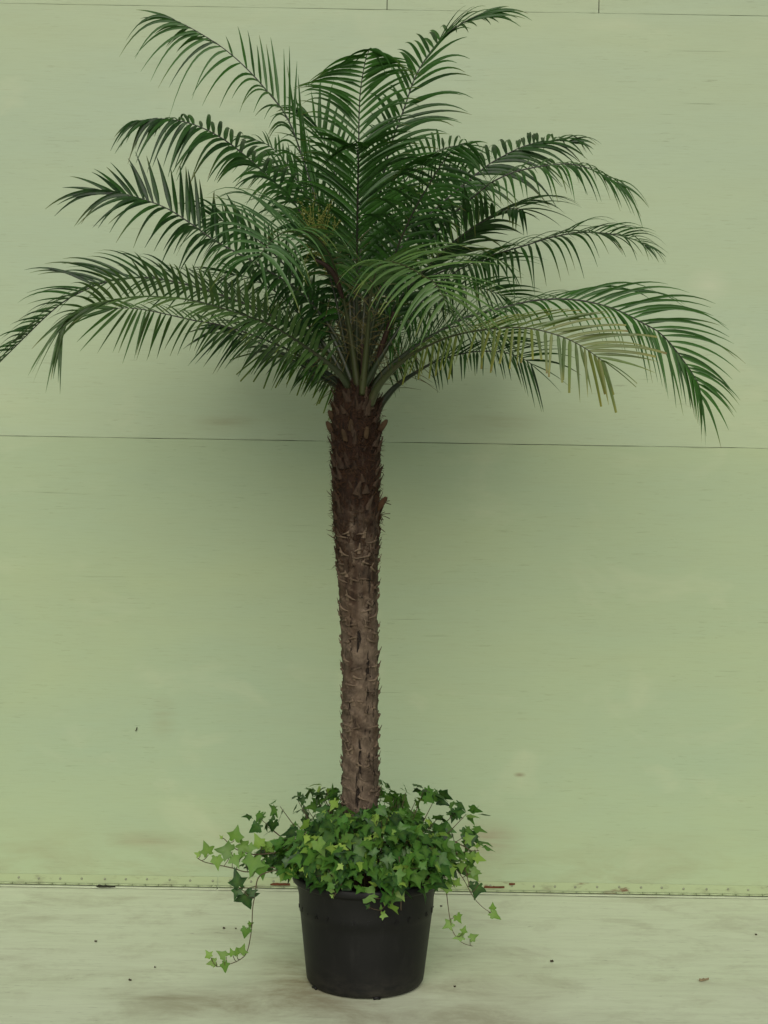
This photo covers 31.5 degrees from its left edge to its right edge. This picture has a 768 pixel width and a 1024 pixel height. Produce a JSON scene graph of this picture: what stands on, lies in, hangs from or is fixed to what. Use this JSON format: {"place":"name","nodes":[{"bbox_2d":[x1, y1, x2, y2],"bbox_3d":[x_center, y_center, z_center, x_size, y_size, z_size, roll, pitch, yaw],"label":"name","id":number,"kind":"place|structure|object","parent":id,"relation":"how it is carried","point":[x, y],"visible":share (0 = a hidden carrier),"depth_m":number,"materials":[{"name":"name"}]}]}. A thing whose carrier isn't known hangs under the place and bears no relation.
{"place":"outdoors","nodes":[
{"label":"outdoors","id":0,"kind":"place"},
{"bbox_2d":[0,886,767,1023],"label":"floor","id":1,"kind":"structure","parent":0,"point":[632,960],"depth_m":4.74,"materials":[{"name":"beige concrete"}]},
{"bbox_2d":[292,871,435,999],"bbox_3d":[-0.061,1.389,4.565,0.498,0.363,0.498,1,0,0],"label":"plant pot","id":2,"kind":"object","parent":1,"relation":"on","point":[354,947],"visible":0.77,"depth_m":4.38,"materials":[{"name":"black plastic"}]},
{"bbox_2d":[194,780,500,972],"bbox_3d":[-0.103,1.204,4.469,0.724,0.566,0.812,1,0,41],"label":"ivy plant","id":3,"kind":"object","parent":2,"relation":"in","point":[329,850],"visible":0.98,"depth_m":4.43,"materials":[{"name":"green plant"}]},
{"bbox_2d":[0,6,745,853],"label":"palm tree","id":4,"kind":"object","parent":2,"relation":"in","point":[358,278],"visible":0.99,"depth_m":4.52,"materials":[{"name":"green plant"}]},
{"bbox_2d":[0,0,767,895],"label":"backdrop wall","id":5,"kind":"structure","parent":1,"relation":"on","point":[572,620],"depth_m":5.64,"materials":[{"name":"green paint"}]},
{"bbox_2d":[0,873,216,889],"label":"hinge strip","id":6,"kind":"object","parent":5,"relation":"attached to","point":[117,881],"visible":1,"depth_m":5.63,"materials":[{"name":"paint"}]},
{"bbox_2d":[96,884,115,887],"bbox_3d":[-1.147,1.543,5.608,0.080,0.008,0.023,1,0,7],"label":"withered leaf","id":7,"kind":"object","parent":6,"relation":"on","point":[103,886],"visible":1,"depth_m":5.60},
{"bbox_2d":[217,877,767,898],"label":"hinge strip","id":8,"kind":"object","parent":5,"relation":"attached to","point":[613,889],"visible":0.62,"depth_m":5.63,"materials":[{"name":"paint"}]},
{"bbox_2d":[270,883,289,885],"bbox_3d":[-0.430,1.540,5.631,0.082,0.011,0.008,1,0,0],"label":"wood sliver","id":9,"kind":"object","parent":8,"relation":"attached to","point":[282,884],"visible":1,"depth_m":5.63,"materials":[{"name":"brown wood"}]},
{"bbox_2d":[484,886,504,887],"bbox_3d":[0.456,1.552,5.632,0.086,0.010,0.006,1,0,0],"label":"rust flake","id":10,"kind":"object","parent":8,"relation":"on","point":[494,886],"visible":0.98,"depth_m":5.63,"materials":[{"name":"brown metal"}]}
]}

